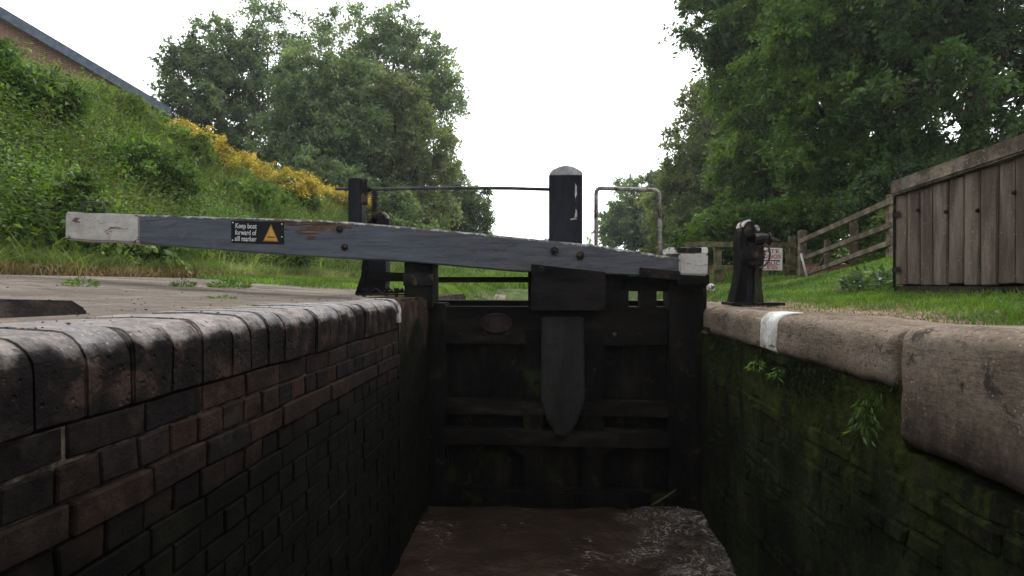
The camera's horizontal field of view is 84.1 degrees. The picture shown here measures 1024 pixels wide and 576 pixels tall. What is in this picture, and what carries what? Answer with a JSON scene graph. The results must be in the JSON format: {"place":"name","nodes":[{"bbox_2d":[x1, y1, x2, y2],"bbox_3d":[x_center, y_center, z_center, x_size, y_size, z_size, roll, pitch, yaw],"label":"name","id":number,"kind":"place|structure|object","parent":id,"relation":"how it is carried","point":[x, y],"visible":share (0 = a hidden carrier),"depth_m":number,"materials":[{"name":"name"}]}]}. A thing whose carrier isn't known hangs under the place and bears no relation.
{"place":"outdoors","nodes":[
{"label":"outdoors","id":0,"kind":"place"},
{"bbox_2d":[0,275,505,322],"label":"towpath","id":1,"kind":"structure","parent":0,"point":[97,304],"depth_m":3.64,"materials":[{"name":"grey concrete"}]},
{"bbox_2d":[0,300,85,317],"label":"kerb","id":2,"kind":"structure","parent":1,"relation":"on","point":[19,308],"depth_m":1.84,"materials":[{"name":"brick"}]},
{"bbox_2d":[61,276,99,286],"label":"weed tuft","id":3,"kind":"object","parent":1,"relation":"on","point":[77,283],"visible":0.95,"depth_m":3.88,"materials":[{"name":"green plant"}]},
{"bbox_2d":[169,277,197,286],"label":"weed tuft","id":4,"kind":"object","parent":1,"relation":"on","point":[184,284],"visible":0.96,"depth_m":4.88,"materials":[{"name":"green plant"}]},
{"bbox_2d":[207,294,236,298],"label":"weed tuft","id":5,"kind":"object","parent":1,"relation":"on","point":[225,296],"visible":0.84,"depth_m":3.59,"materials":[{"name":"green plant"}]},
{"bbox_2d":[206,277,253,288],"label":"weed tuft","id":6,"kind":"object","parent":1,"relation":"on","point":[233,284],"visible":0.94,"depth_m":5.25,"materials":[{"name":"green plant"}]},
{"bbox_2d":[0,274,477,329],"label":"leaf litter","id":7,"kind":"object","parent":1,"relation":"on","point":[35,328],"visible":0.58,"depth_m":2.58,"materials":[{"name":"plant"}]},
{"bbox_2d":[355,191,402,294],"bbox_3d":[-1.276,-0.445,5.586,0.511,1.023,0.230,0,0,4],"label":"paddle stand","id":8,"kind":"object","parent":1,"relation":"on","point":[379,275],"visible":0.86,"depth_m":5.53,"materials":[{"name":"black paint"}]},
{"bbox_2d":[485,299,527,299],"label":"water","id":9,"kind":"structure","parent":0,"point":[506,299],"depth_m":16.25,"materials":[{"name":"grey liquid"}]},
{"bbox_2d":[0,0,1023,250],"label":"sky","id":10,"kind":"structure","parent":0,"point":[588,86],"materials":[{"name":"white"}]},
{"bbox_2d":[392,506,737,575],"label":"canal water","id":11,"kind":"structure","parent":0,"point":[598,541],"depth_m":4.06,"materials":[{"name":"brown liquid"}]},
{"bbox_2d":[0,294,465,575],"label":"brick wall","id":12,"kind":"structure","parent":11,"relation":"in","point":[282,439],"depth_m":1.75,"materials":[{"name":"brick"}]},
{"bbox_2d":[356,287,403,296],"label":"anchor irons","id":13,"kind":"object","parent":12,"relation":"attached to","point":[386,291],"visible":0.79,"depth_m":4.74,"materials":[{"name":"black metal"}]},
{"bbox_2d":[66,166,708,511],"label":"lock gate","id":14,"kind":"structure","parent":13,"relation":"attached to","point":[574,381],"depth_m":4.71,"materials":[{"name":"brown wood"}]},
{"bbox_2d":[651,489,676,505],"bbox_3d":[1.213,1.672,4.535,0.201,0.142,0.016,0,0,4],"label":"driftwood stick","id":15,"kind":"object","parent":11,"relation":"on","point":[654,503],"visible":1,"depth_m":4.53,"materials":[{"name":"brown wood"}]},
{"bbox_2d":[707,283,714,292],"bbox_3d":[3.314,0.003,9.500,0.136,0.178,0.130,0,0,4],"label":"painted stone","id":16,"kind":"object","parent":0,"point":[710,286],"visible":0.64,"depth_m":9.45,"materials":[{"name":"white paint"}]},
{"bbox_2d":[482,248,1023,323],"bbox_3d":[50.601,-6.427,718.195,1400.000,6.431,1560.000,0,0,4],"label":"ground","id":17,"kind":"structure","parent":0,"point":[512,293],"depth_m":4.20,"materials":[{"name":"green plant"}]},
{"bbox_2d":[0,36,104,134],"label":"wild shrub","id":18,"kind":"object","parent":17,"relation":"on","point":[48,87],"visible":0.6,"depth_m":8.04,"materials":[{"name":"green plant"}]},
{"bbox_2d":[0,155,122,245],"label":"wild shrub","id":19,"kind":"object","parent":17,"relation":"on","point":[89,185],"visible":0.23,"depth_m":6.68,"materials":[{"name":"green plant"}]},
{"bbox_2d":[0,7,170,124],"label":"brick house","id":20,"kind":"structure","parent":17,"relation":"on","point":[13,26],"depth_m":19.95,"materials":[{"name":"brown brick"}]},
{"bbox_2d":[46,63,162,133],"bbox_3d":[-8.152,-3.285,10.790,2.524,1.613,2.234,0,0,4],"label":"wild shrub","id":21,"kind":"object","parent":17,"relation":"on","point":[120,98],"visible":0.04,"depth_m":10.74,"materials":[{"name":"green plant"}]},
{"bbox_2d":[45,197,201,273],"bbox_3d":[-5.295,-0.538,7.480,2.131,1.225,2.218,0,0,-33],"label":"wild shrub","id":22,"kind":"object","parent":17,"relation":"on","point":[169,253],"visible":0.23,"depth_m":7.11,"materials":[{"name":"green plant"}]},
{"bbox_2d":[70,126,211,202],"bbox_3d":[-6.585,-1.963,9.643,2.602,1.475,2.472,0,0,4],"label":"wild shrub","id":23,"kind":"object","parent":17,"relation":"on","point":[181,174],"visible":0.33,"depth_m":9.43,"materials":[{"name":"green plant"}]},
{"bbox_2d":[0,246,360,277],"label":"dry grass","id":24,"kind":"structure","parent":17,"relation":"on","point":[23,269],"depth_m":6.27,"materials":[{"name":"green plant"}]},
{"bbox_2d":[147,109,222,172],"bbox_3d":[-7.817,-3.086,12.493,2.414,1.654,2.282,0,0,4],"label":"wild shrub","id":25,"kind":"object","parent":17,"relation":"on","point":[200,143],"visible":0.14,"depth_m":12.57,"materials":[{"name":"green plant"}]},
{"bbox_2d":[0,99,391,268],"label":"willowherb","id":26,"kind":"object","parent":17,"relation":"on","point":[52,202],"visible":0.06,"depth_m":6.63,"materials":[{"name":"green plant"}]},
{"bbox_2d":[0,38,402,271],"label":"bank weeds","id":27,"kind":"object","parent":17,"relation":"on","point":[97,172],"visible":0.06,"depth_m":8.07,"materials":[{"name":"green plant"}]},
{"bbox_2d":[163,117,241,169],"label":"golden shrub","id":28,"kind":"object","parent":17,"relation":"on","point":[221,147],"visible":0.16,"depth_m":13.61,"materials":[{"name":"yellow plant"}]},
{"bbox_2d":[143,10,282,162],"bbox_3d":[-15.754,-9.197,30.411,5.950,11.296,7.308,0,0,4],"label":"broadleaf tree","id":29,"kind":"object","parent":17,"relation":"on","point":[205,102],"visible":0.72,"depth_m":29.45,"materials":[{"name":"green plant"}]},
{"bbox_2d":[0,40,438,268],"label":"nettle patches","id":30,"kind":"object","parent":17,"relation":"on","point":[8,193],"visible":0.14,"depth_m":7.64,"materials":[{"name":"green plant"}]},
{"bbox_2d":[0,48,445,272],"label":"tall grass","id":31,"kind":"structure","parent":17,"relation":"on","point":[335,210],"depth_m":10.46,"materials":[{"name":"green plant"}]},
{"bbox_2d":[0,236,453,277],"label":"grass","id":32,"kind":"structure","parent":17,"relation":"on","point":[47,258],"depth_m":6.71,"materials":[{"name":"green plant"}]},
{"bbox_2d":[203,173,297,217],"bbox_3d":[-6.738,-1.906,13.534,2.738,1.523,2.558,0,0,41],"label":"wild shrub","id":33,"kind":"object","parent":17,"relation":"on","point":[261,197],"visible":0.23,"depth_m":13.03,"materials":[{"name":"green plant"}]},
{"bbox_2d":[225,167,288,209],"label":"wild shrub","id":34,"kind":"object","parent":17,"relation":"on","point":[264,181],"visible":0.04,"depth_m":14.53,"materials":[{"name":"green plant"}]},
{"bbox_2d":[212,0,336,147],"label":"birch tree","id":35,"kind":"object","parent":17,"relation":"on","point":[265,38],"visible":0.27,"depth_m":32.33,"materials":[{"name":"green plant"}]},
{"bbox_2d":[226,149,326,200],"bbox_3d":[-7.193,-2.990,16.024,2.419,1.724,4.384,0,0,42],"label":"golden shrub","id":36,"kind":"object","parent":17,"relation":"on","point":[305,182],"visible":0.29,"depth_m":16.58,"materials":[{"name":"yellow plant"}]},
{"bbox_2d":[267,255,318,267],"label":"wild shrub","id":37,"kind":"object","parent":17,"relation":"on","point":[301,259],"visible":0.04,"depth_m":12.14,"materials":[{"name":"green plant"}]},
{"bbox_2d":[272,174,326,214],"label":"wild shrub","id":38,"kind":"object","parent":17,"relation":"on","point":[318,203],"visible":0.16,"depth_m":17.08,"materials":[{"name":"green plant"}]},
{"bbox_2d":[241,34,396,185],"bbox_3d":[-9.128,-7.450,27.145,7.436,9.004,6.730,0,0,4],"label":"broadleaf tree","id":39,"kind":"object","parent":17,"relation":"on","point":[331,103],"visible":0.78,"depth_m":25.80,"materials":[{"name":"green plant"}]},
{"bbox_2d":[190,272,498,299],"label":"verge grass","id":40,"kind":"structure","parent":17,"relation":"on","point":[324,282],"depth_m":8.17,"materials":[{"name":"green plant"}]},
{"bbox_2d":[317,178,371,216],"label":"golden shrub","id":41,"kind":"object","parent":17,"relation":"on","point":[338,197],"visible":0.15,"depth_m":21.05,"materials":[{"name":"yellow plant"}]},
{"bbox_2d":[278,144,445,229],"bbox_3d":[-6.318,-3.027,23.995,7.561,5.959,4.348,0,0,4],"label":"hedge tree","id":42,"kind":"object","parent":17,"relation":"on","point":[400,208],"visible":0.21,"depth_m":23.30,"materials":[{"name":"green plant"}]},
{"bbox_2d":[307,0,474,163],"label":"ash tree","id":43,"kind":"object","parent":17,"relation":"on","point":[395,39],"visible":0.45,"depth_m":32.07,"materials":[{"name":"green plant"}]},
{"bbox_2d":[341,59,472,230],"bbox_3d":[-5.755,-6.303,29.184,7.640,10.532,5.880,0,0,4],"label":"willow tree","id":44,"kind":"object","parent":17,"relation":"on","point":[410,158],"visible":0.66,"depth_m":28.10,"materials":[{"name":"green plant"}]},
{"bbox_2d":[428,154,497,234],"bbox_3d":[-4.533,-4.728,34.910,7.230,7.339,5.176,0,0,16],"label":"hawthorn tree","id":45,"kind":"object","parent":17,"relation":"on","point":[474,205],"visible":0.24,"depth_m":34.08,"materials":[{"name":"green plant"}]},
{"bbox_2d":[343,264,797,288],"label":"grass","id":46,"kind":"structure","parent":17,"relation":"on","point":[454,271],"depth_m":20.86,"materials":[{"name":"green plant"}]},
{"bbox_2d":[586,161,679,252],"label":"oak tree","id":47,"kind":"object","parent":17,"relation":"on","point":[620,223],"visible":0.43,"depth_m":45.12,"materials":[{"name":"green plant"}]},
{"bbox_2d":[628,75,737,263],"bbox_3d":[9.704,-5.853,29.087,7.726,10.903,6.332,0,0,4],"label":"ash tree","id":48,"kind":"object","parent":17,"relation":"on","point":[678,178],"visible":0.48,"depth_m":28.06,"materials":[{"name":"green plant"}]},
{"bbox_2d":[657,0,822,210],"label":"maple tree","id":49,"kind":"object","parent":17,"relation":"on","point":[730,28],"visible":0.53,"depth_m":20.20,"materials":[{"name":"green plant"}]},
{"bbox_2d":[685,236,795,283],"bbox_3d":[5.323,-0.530,13.262,2.615,1.373,0.226,0,0,0],"label":"timber fence","id":50,"kind":"object","parent":17,"relation":"on","point":[788,267],"visible":0.38,"depth_m":13.18,"materials":[{"name":"brown wood"}]},
{"bbox_2d":[763,248,781,269],"bbox_3d":[5.802,-0.674,13.123,0.887,0.536,0.027,0,0,0],"label":"notice board","id":51,"kind":"object","parent":50,"relation":"attached to","point":[775,262],"visible":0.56,"depth_m":13.12,"materials":[{"name":"white"}]},
{"bbox_2d":[707,269,796,274],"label":"garden wall","id":52,"kind":"structure","parent":17,"relation":"on","point":[712,271],"depth_m":15.00,"materials":[{"name":"red brick"}]},
{"bbox_2d":[721,219,784,305],"bbox_3d":[1.938,-0.203,4.569,0.405,0.680,0.329,0,0,4],"label":"paddle stand","id":53,"kind":"object","parent":17,"relation":"on","point":[749,241],"visible":1,"depth_m":4.51,"materials":[{"name":"black paint"}]},
{"bbox_2d":[662,188,848,267],"bbox_3d":[7.151,-1.441,16.938,5.427,3.225,3.270,0,0,4],"label":"hedge bush","id":54,"kind":"object","parent":17,"relation":"on","point":[714,224],"visible":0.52,"depth_m":16.23,"materials":[{"name":"green plant"}]},
{"bbox_2d":[800,253,807,276],"bbox_3d":[6.258,-0.440,12.148,0.050,0.630,0.345,0,0,-2],"label":"leaning pole","id":55,"kind":"object","parent":17,"relation":"on","point":[803,263],"visible":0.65,"depth_m":12.16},
{"bbox_2d":[721,150,921,264],"bbox_3d":[14.506,-2.750,20.148,16.773,5.848,6.314,0,0,4],"label":"wood edge","id":56,"kind":"object","parent":17,"relation":"on","point":[770,189],"visible":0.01,"depth_m":19.21,"materials":[{"name":"green plant"}]},
{"bbox_2d":[805,264,848,275],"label":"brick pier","id":57,"kind":"structure","parent":17,"relation":"on","point":[810,267],"depth_m":12.24,"materials":[{"name":"brown brick"}]},
{"bbox_2d":[659,299,1023,575],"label":"lock wall","id":58,"kind":"structure","parent":17,"relation":"on","point":[951,446],"depth_m":2.18,"materials":[{"name":"stone"}]},
{"bbox_2d":[743,356,765,371],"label":"hart fern","id":59,"kind":"object","parent":58,"relation":"attached to","point":[753,367],"visible":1,"depth_m":3.16,"materials":[{"name":"green plant"}]},
{"bbox_2d":[766,367,784,382],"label":"hart fern","id":60,"kind":"object","parent":58,"relation":"attached to","point":[770,376],"visible":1,"depth_m":2.87,"materials":[{"name":"green plant"}]},
{"bbox_2d":[708,330,906,492],"bbox_3d":[1.414,0.580,3.137,0.028,0.514,2.462,0,0,4],"label":"wall moss","id":61,"kind":"object","parent":58,"relation":"attached to","point":[720,339],"depth_m":2.74,"materials":[{"name":"green plant"}]},
{"bbox_2d":[843,388,885,446],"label":"hart fern","id":62,"kind":"object","parent":58,"relation":"attached to","point":[871,404],"visible":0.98,"depth_m":2.09,"materials":[{"name":"green plant"}]},
{"bbox_2d":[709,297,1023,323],"bbox_3d":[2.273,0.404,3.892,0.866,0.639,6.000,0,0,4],"label":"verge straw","id":63,"kind":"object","parent":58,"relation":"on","point":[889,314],"visible":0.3,"depth_m":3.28,"materials":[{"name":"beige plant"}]},
{"bbox_2d":[798,194,892,276],"bbox_3d":[6.382,-0.683,10.865,0.454,1.684,3.801,0,0,5],"label":"rail fence","id":64,"kind":"object","parent":17,"relation":"on","point":[854,238],"visible":0.59,"depth_m":10.54,"materials":[{"name":"wood"}]},
{"bbox_2d":[838,209,885,264],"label":"bramble bush","id":65,"kind":"object","parent":17,"relation":"on","point":[880,220],"visible":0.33,"depth_m":10.32,"materials":[{"name":"green plant"}]},
{"bbox_2d":[833,263,902,291],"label":"dock plant","id":66,"kind":"object","parent":17,"relation":"on","point":[858,283],"visible":0.82,"depth_m":5.32,"materials":[{"name":"green plant"}]},
{"bbox_2d":[724,0,1021,253],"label":"sycamore tree","id":67,"kind":"object","parent":17,"relation":"on","point":[822,63],"visible":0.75,"depth_m":13.91,"materials":[{"name":"green plant"}]},
{"bbox_2d":[844,0,975,157],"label":"ivy tree","id":68,"kind":"object","parent":17,"relation":"on","point":[922,129],"visible":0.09,"depth_m":13.26,"materials":[{"name":"green plant"}]},
{"bbox_2d":[831,101,1023,255],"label":"holly bush","id":69,"kind":"object","parent":17,"relation":"on","point":[877,182],"visible":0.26,"depth_m":10.95,"materials":[{"name":"green plant"}]},
{"bbox_2d":[835,0,1023,149],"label":"sycamore tree","id":70,"kind":"object","parent":17,"relation":"on","point":[993,48],"visible":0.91,"depth_m":11.72,"materials":[{"name":"green plant"}]},
{"bbox_2d":[890,135,1023,293],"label":"plank fence","id":71,"kind":"object","parent":17,"relation":"on","point":[958,224],"visible":0.98,"depth_m":4.10,"materials":[{"name":"wood"}]}
]}

